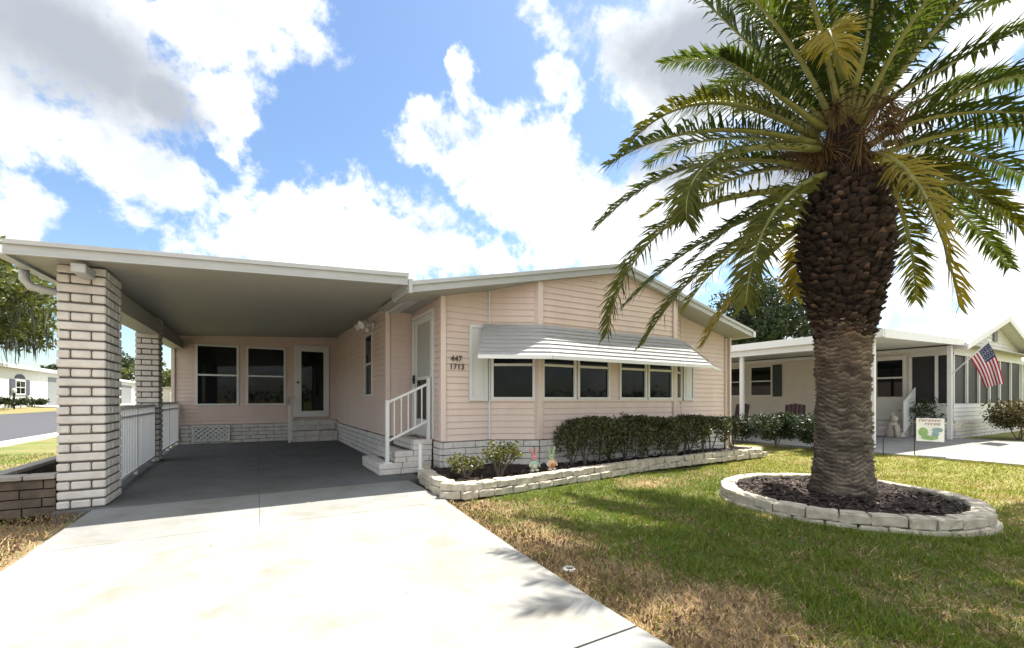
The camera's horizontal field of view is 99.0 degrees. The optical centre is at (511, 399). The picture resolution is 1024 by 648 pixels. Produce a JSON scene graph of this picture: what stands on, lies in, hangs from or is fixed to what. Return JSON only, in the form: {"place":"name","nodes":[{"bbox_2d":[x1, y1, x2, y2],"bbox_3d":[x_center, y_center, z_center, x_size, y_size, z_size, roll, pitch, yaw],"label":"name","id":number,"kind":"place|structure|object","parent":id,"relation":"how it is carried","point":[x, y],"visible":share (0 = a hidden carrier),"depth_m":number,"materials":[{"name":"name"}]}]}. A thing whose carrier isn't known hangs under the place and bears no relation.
{"place":"outdoors","nodes":[
{"label":"outdoors","id":0,"kind":"place"},
{"bbox_2d":[0,411,58,440],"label":"street","id":1,"kind":"structure","parent":0,"point":[17,426],"depth_m":18.24,"materials":[{"name":"grey asphalt"}]},
{"bbox_2d":[51,440,420,524],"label":"carport floor","id":2,"kind":"structure","parent":0,"point":[184,472],"depth_m":7.11,"materials":[{"name":"concrete"}]},
{"bbox_2d":[0,238,408,510],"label":"carport","id":3,"kind":"object","parent":2,"relation":"on","point":[106,441],"visible":1,"depth_m":5.46,"materials":[{"name":"paint"}]},
{"bbox_2d":[287,396,337,442],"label":"carport steps","id":4,"kind":"structure","parent":2,"relation":"on","point":[322,430],"depth_m":12.72,"materials":[{"name":"brick"}]},
{"bbox_2d":[362,378,431,475],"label":"entry steps","id":5,"kind":"structure","parent":2,"relation":"on","point":[401,457],"depth_m":7.20,"materials":[{"name":"brick"}]},
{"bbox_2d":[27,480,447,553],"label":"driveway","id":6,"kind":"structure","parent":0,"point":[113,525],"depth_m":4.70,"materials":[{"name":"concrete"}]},
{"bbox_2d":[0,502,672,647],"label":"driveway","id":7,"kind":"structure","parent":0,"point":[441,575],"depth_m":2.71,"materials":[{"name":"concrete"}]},
{"bbox_2d":[0,404,1023,647],"bbox_3d":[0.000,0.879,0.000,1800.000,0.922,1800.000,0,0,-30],"label":"ground","id":8,"kind":"structure","parent":0,"point":[48,446],"depth_m":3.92,"materials":[{"name":"plant"}]},
{"bbox_2d":[0,396,17,408],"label":"foundation shrub","id":9,"kind":"object","parent":8,"relation":"on","point":[6,401],"visible":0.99,"depth_m":31.30,"materials":[{"name":"green plant"}]},
{"bbox_2d":[11,388,16,408],"bbox_3d":[-36.032,-0.015,31.669,0.280,1.630,0.266,0,0,-30],"label":"yard lamp","id":10,"kind":"object","parent":8,"relation":"on","point":[14,390],"visible":0.91,"depth_m":31.62,"materials":[{"name":"black metal"}]},
{"bbox_2d":[10,396,33,407],"bbox_3d":[-37.888,0.172,33.778,1.284,0.955,1.838,0,0,-30],"label":"foundation shrub","id":11,"kind":"object","parent":8,"relation":"on","point":[26,401],"visible":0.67,"depth_m":33.51,"materials":[{"name":"green plant"}]},
{"bbox_2d":[0,235,58,367],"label":"oak tree","id":12,"kind":"object","parent":8,"relation":"on","point":[25,316],"visible":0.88,"depth_m":28.01,"materials":[{"name":"green plant"}]},
{"bbox_2d":[0,456,58,519],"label":"planter box","id":13,"kind":"object","parent":8,"relation":"on","point":[28,490],"visible":0.52,"depth_m":4.67,"materials":[{"name":"stone"}]},
{"bbox_2d":[0,362,58,407],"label":"house","id":14,"kind":"structure","parent":8,"relation":"on","point":[35,383],"depth_m":36.16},
{"bbox_2d":[15,380,25,394],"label":"window","id":15,"kind":"structure","parent":14,"relation":"in","point":[20,385],"depth_m":34.97,"materials":[{"name":"white paint"}]},
{"bbox_2d":[48,377,58,405],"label":"garage door","id":16,"kind":"structure","parent":14,"relation":"in","point":[52,386],"depth_m":40.50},
{"bbox_2d":[0,432,58,447],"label":"kerb","id":17,"kind":"structure","parent":8,"relation":"on","point":[6,443],"depth_m":12.69,"materials":[{"name":"concrete"}]},
{"bbox_2d":[28,397,49,406],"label":"foundation shrub","id":18,"kind":"object","parent":8,"relation":"on","point":[40,401],"visible":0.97,"depth_m":36.31,"materials":[{"name":"green plant"}]},
{"bbox_2d":[40,347,135,380],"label":"tree","id":19,"kind":"object","parent":8,"relation":"on","point":[127,362],"visible":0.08,"depth_m":74.01,"materials":[{"name":"green plant"}]},
{"bbox_2d":[120,379,135,403],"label":"house","id":20,"kind":"structure","parent":8,"relation":"on","point":[127,388],"depth_m":64.05,"materials":[{"name":"white paint"}]},
{"bbox_2d":[121,385,131,403],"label":"garage door","id":21,"kind":"structure","parent":20,"relation":"in","point":[126,396],"depth_m":63.44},
{"bbox_2d":[120,361,170,386],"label":"tree","id":22,"kind":"object","parent":8,"relation":"on","point":[127,374],"visible":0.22,"depth_m":72.40,"materials":[{"name":"green plant"}]},
{"bbox_2d":[162,386,170,401],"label":"house","id":23,"kind":"structure","parent":8,"relation":"on","point":[166,392],"depth_m":96.71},
{"bbox_2d":[171,264,755,467],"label":"house","id":24,"kind":"structure","parent":8,"relation":"on","point":[539,363],"depth_m":8.33,"materials":[{"name":"pink"}]},
{"bbox_2d":[195,344,238,405],"bbox_3d":[-8.169,-0.680,12.141,1.000,1.680,0.075,0,0,-30],"label":"window","id":25,"kind":"structure","parent":24,"relation":"in","point":[216,366],"depth_m":12.13,"materials":[{"name":"glass"}]},
{"bbox_2d":[246,346,285,404],"bbox_3d":[-7.150,-0.680,12.734,1.000,1.680,0.075,0,0,-30],"label":"window","id":26,"kind":"structure","parent":24,"relation":"in","point":[265,366],"depth_m":12.73,"materials":[{"name":"white paint"}]},
{"bbox_2d":[294,345,328,416],"bbox_3d":[-6.083,-0.560,13.306,0.980,2.160,0.140,0,0,-30],"label":"carport door","id":27,"kind":"structure","parent":24,"relation":"in","point":[311,363],"depth_m":13.33,"materials":[{"name":"white paint"}]},
{"bbox_2d":[354,320,374,331],"bbox_3d":[-3.041,-1.513,9.049,0.359,0.226,0.632,0,0,-30],"label":"flood lamp","id":28,"kind":"object","parent":24,"relation":"attached to","point":[360,325],"visible":1,"depth_m":9.04,"materials":[{"name":"white paint"}]},
{"bbox_2d":[363,332,372,396],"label":"window","id":29,"kind":"structure","parent":24,"relation":"in","point":[368,338],"depth_m":9.68,"materials":[{"name":"glass"}]},
{"bbox_2d":[412,313,430,436],"bbox_3d":[-1.618,-0.420,7.893,0.112,2.140,1.010,0,0,-30],"label":"entry door","id":30,"kind":"structure","parent":24,"relation":"in","point":[422,326],"depth_m":7.98,"materials":[{"name":"white paint"}]},
{"bbox_2d":[451,355,463,369],"bbox_3d":[-0.897,-0.611,7.199,0.234,0.224,0.012,0,0,-30],"label":"house number","id":31,"kind":"object","parent":24,"relation":"attached to","point":[457,360],"visible":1,"depth_m":7.19,"materials":[{"name":"brown metal"}]},
{"bbox_2d":[491,359,534,399],"bbox_3d":[0.019,-0.610,7.524,0.756,1.220,0.075,0,0,0],"label":"window","id":32,"kind":"structure","parent":24,"relation":"in","point":[511,379],"depth_m":7.53,"materials":[{"name":"glass"}]},
{"bbox_2d":[543,359,576,399],"bbox_3d":[0.827,-0.610,7.740,0.740,1.220,0.075,0,0,-30],"label":"window","id":33,"kind":"structure","parent":24,"relation":"in","point":[559,376],"depth_m":7.74,"materials":[{"name":"glass"}]},
{"bbox_2d":[577,361,610,399],"bbox_3d":[1.518,-0.610,8.143,0.780,1.220,0.075,0,0,-30],"label":"window","id":34,"kind":"structure","parent":24,"relation":"in","point":[593,380],"depth_m":8.14,"materials":[{"name":"white paint"}]},
{"bbox_2d":[619,363,646,399],"bbox_3d":[2.383,-0.610,8.646,0.740,1.220,0.075,0,0,-30],"label":"window","id":35,"kind":"structure","parent":24,"relation":"in","point":[632,377],"depth_m":8.65,"materials":[{"name":"glass"}]},
{"bbox_2d":[647,365,673,399],"bbox_3d":[3.057,-0.610,9.039,0.740,1.220,0.075,0,0,-30],"label":"window","id":36,"kind":"structure","parent":24,"relation":"in","point":[660,378],"depth_m":9.04,"materials":[{"name":"glass"}]},
{"bbox_2d":[678,366,681,399],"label":"window","id":37,"kind":"structure","parent":24,"relation":"in","point":[679,368],"depth_m":9.91,"materials":[{"name":"glass"}]},
{"bbox_2d":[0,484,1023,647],"bbox_3d":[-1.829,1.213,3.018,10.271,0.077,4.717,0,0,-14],"label":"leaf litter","id":38,"kind":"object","parent":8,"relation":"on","point":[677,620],"visible":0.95,"depth_m":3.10,"materials":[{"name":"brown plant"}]},
{"bbox_2d":[562,565,575,572],"bbox_3d":[0.410,1.212,3.132,0.098,0.024,0.098,0,0,-30],"label":"sprinkler ring","id":39,"kind":"object","parent":8,"relation":"on","point":[565,568],"visible":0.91,"depth_m":3.11,"materials":[{"name":"plastic"}]},
{"bbox_2d":[418,445,767,499],"bbox_3d":[2.210,1.154,8.153,8.203,0.290,2.217,0,0,-30],"label":"stone edging","id":40,"kind":"object","parent":8,"relation":"on","point":[435,483],"visible":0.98,"depth_m":6.37,"materials":[{"name":"white stone"}]},
{"bbox_2d":[417,444,422,474],"bbox_3d":[-1.353,0.875,6.456,0.080,0.450,0.080,0,0,-30],"label":"vent pipe","id":41,"kind":"object","parent":40,"relation":"on","point":[419,457],"visible":0.85,"depth_m":6.43,"materials":[{"name":"white paint"}]},
{"bbox_2d":[431,448,738,481],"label":"mulch","id":42,"kind":"object","parent":40,"relation":"in","point":[487,471],"visible":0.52,"depth_m":6.96,"materials":[{"name":"brown wood"}]},
{"bbox_2d":[446,452,487,478],"bbox_3d":[-0.660,0.904,6.042,0.585,0.406,0.489,0,0,-30],"label":"flowering shrub","id":43,"kind":"object","parent":42,"relation":"on","point":[472,461],"visible":0.96,"depth_m":5.99,"materials":[{"name":"green plant"}]},
{"bbox_2d":[481,439,524,476],"bbox_3d":[-0.188,0.829,6.224,0.649,0.556,0.571,0,0,-30],"label":"flowering shrub","id":44,"kind":"object","parent":42,"relation":"on","point":[496,456],"visible":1,"depth_m":6.18,"materials":[{"name":"green plant"}]},
{"bbox_2d":[529,447,540,472],"bbox_3d":[0.326,0.912,6.454,0.200,0.427,0.084,0,0,-30],"label":"rabbit ornament","id":45,"kind":"object","parent":42,"relation":"on","point":[534,464],"visible":1,"depth_m":6.43,"materials":[{"name":"ceramic"}]},
{"bbox_2d":[546,446,557,470],"bbox_3d":[0.596,0.915,6.588,0.200,0.427,0.084,0,0,-30],"label":"rabbit ornament","id":46,"kind":"object","parent":42,"relation":"on","point":[551,463],"visible":0.98,"depth_m":6.57,"materials":[{"name":"ceramic"}]},
{"bbox_2d":[553,411,740,464],"bbox_3d":[2.881,0.687,8.613,4.870,0.942,1.038,0,0,-30],"label":"hedge","id":47,"kind":"object","parent":42,"relation":"on","point":[696,424],"visible":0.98,"depth_m":8.05,"materials":[{"name":"green plant"}]},
{"bbox_2d":[731,413,760,440],"bbox_3d":[6.247,0.820,12.553,1.453,0.921,1.497,0,0,-30],"label":"bush","id":48,"kind":"object","parent":8,"relation":"on","point":[747,431],"visible":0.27,"depth_m":12.33,"materials":[{"name":"green plant"}]},
{"bbox_2d":[707,275,813,344],"bbox_3d":[22.453,-4.655,38.236,10.497,11.808,10.146,0,0,21],"label":"broad oak","id":49,"kind":"object","parent":8,"relation":"on","point":[777,319],"visible":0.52,"depth_m":35.68,"materials":[{"name":"green plant"}]},
{"bbox_2d":[748,412,800,447],"bbox_3d":[6.759,0.782,11.279,1.328,0.990,1.030,0,0,-30],"label":"bush","id":50,"kind":"object","parent":8,"relation":"on","point":[775,425],"visible":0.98,"depth_m":11.11,"materials":[{"name":"green plant"}]},
{"bbox_2d":[786,412,815,450],"bbox_3d":[7.232,0.789,10.555,1.249,0.980,1.078,0,0,-30],"label":"bush","id":51,"kind":"object","parent":8,"relation":"on","point":[806,433],"visible":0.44,"depth_m":10.44,"materials":[{"name":"green plant"}]},
{"bbox_2d":[719,473,1002,536],"bbox_3d":[4.001,1.216,5.354,2.676,0.232,2.680,0,0,-30],"label":"stone edging","id":52,"kind":"object","parent":8,"relation":"on","point":[981,516],"visible":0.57,"depth_m":4.36,"materials":[{"name":"white stone"}]},
{"bbox_2d":[737,476,969,515],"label":"mulch","id":53,"kind":"object","parent":52,"relation":"in","point":[892,499],"visible":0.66,"depth_m":5.01,"materials":[{"name":"brown wood"}]},
{"bbox_2d":[591,0,1023,497],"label":"palm tree","id":54,"kind":"object","parent":53,"relation":"on","point":[847,239],"visible":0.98,"depth_m":5.15,"materials":[{"name":"green plant"}]},
{"bbox_2d":[731,316,1023,447],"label":"neighbour house","id":55,"kind":"structure","parent":8,"relation":"on","point":[769,377],"depth_m":14.96,"materials":[{"name":"beige paint"}]},
{"bbox_2d":[731,367,745,395],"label":"window","id":56,"kind":"structure","parent":55,"relation":"in","point":[735,372],"depth_m":19.97,"materials":[{"name":"white paint"}]},
{"bbox_2d":[750,366,771,395],"bbox_3d":[10.811,-0.800,18.996,0.075,1.300,0.950,0,0,-30],"label":"window","id":57,"kind":"structure","parent":55,"relation":"in","point":[760,376],"depth_m":18.98,"materials":[{"name":"white paint"}]},
{"bbox_2d":[876,355,906,419],"bbox_3d":[13.054,-0.400,15.106,0.095,2.200,0.870,0,0,-30],"label":"side door","id":58,"kind":"structure","parent":55,"relation":"in","point":[891,375],"depth_m":15.07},
{"bbox_2d":[952,340,1003,387],"bbox_3d":[13.686,-1.015,12.771,0.696,1.330,1.035,0,0,-2],"label":"national flag","id":59,"kind":"object","parent":55,"relation":"attached to","point":[983,358],"visible":1,"depth_m":12.64,"materials":[{"name":"multicoloured fabric"}]},
{"bbox_2d":[953,358,1023,422],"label":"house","id":60,"kind":"structure","parent":8,"relation":"on","point":[1019,389],"depth_m":21.92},
{"bbox_2d":[979,398,1023,439],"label":"bush","id":61,"kind":"object","parent":8,"relation":"on","point":[1010,416],"visible":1,"depth_m":13.12,"materials":[{"name":"green plant"}]},
{"bbox_2d":[0,0,1023,380],"label":"sky","id":62,"kind":"structure","parent":0,"point":[422,139],"materials":[{"name":"blue"}]},
{"bbox_2d":[726,428,1023,467],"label":"neighbour driveway","id":63,"kind":"structure","parent":0,"point":[1004,452],"depth_m":10.98,"materials":[{"name":"concrete"}]},
{"bbox_2d":[731,403,749,426],"bbox_3d":[7.712,0.660,15.122,0.750,1.080,0.760,0,0,-20],"label":"porch chair","id":64,"kind":"object","parent":63,"relation":"on","point":[746,409],"visible":0.3,"depth_m":15.14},
{"bbox_2d":[779,403,805,438],"bbox_3d":[8.732,0.660,13.562,0.760,1.080,0.750,0,0,40],"label":"porch chair","id":65,"kind":"object","parent":63,"relation":"on","point":[793,408],"visible":0.23,"depth_m":13.79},
{"bbox_2d":[884,412,900,437],"bbox_3d":[12.123,0.800,13.934,0.425,0.805,0.410,0,0,-30],"label":"garden statue","id":66,"kind":"object","parent":63,"relation":"on","point":[892,429],"visible":0.98,"depth_m":13.84,"materials":[{"name":"stone"}]},
{"bbox_2d":[876,388,915,436],"bbox_3d":[12.652,0.400,14.728,0.990,1.599,1.180,0,0,-30],"label":"side stair","id":67,"kind":"object","parent":63,"relation":"on","point":[905,424],"visible":0.5,"depth_m":14.30,"materials":[{"name":"concrete"}]},
{"bbox_2d":[897,389,946,434],"bbox_3d":[13.249,0.479,13.995,1.366,1.666,1.236,0,0,-30],"label":"potted plant","id":68,"kind":"object","parent":63,"relation":"on","point":[920,413],"visible":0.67,"depth_m":13.92,"materials":[{"name":"green plant"}]},
{"bbox_2d":[914,416,944,453],"bbox_3d":[9.005,0.806,9.430,0.508,0.888,0.038,0,0,40],"label":"garden flag","id":69,"kind":"object","parent":63,"relation":"on","point":[931,429],"visible":1,"depth_m":9.44,"materials":[{"name":"white fabric"}]}
]}

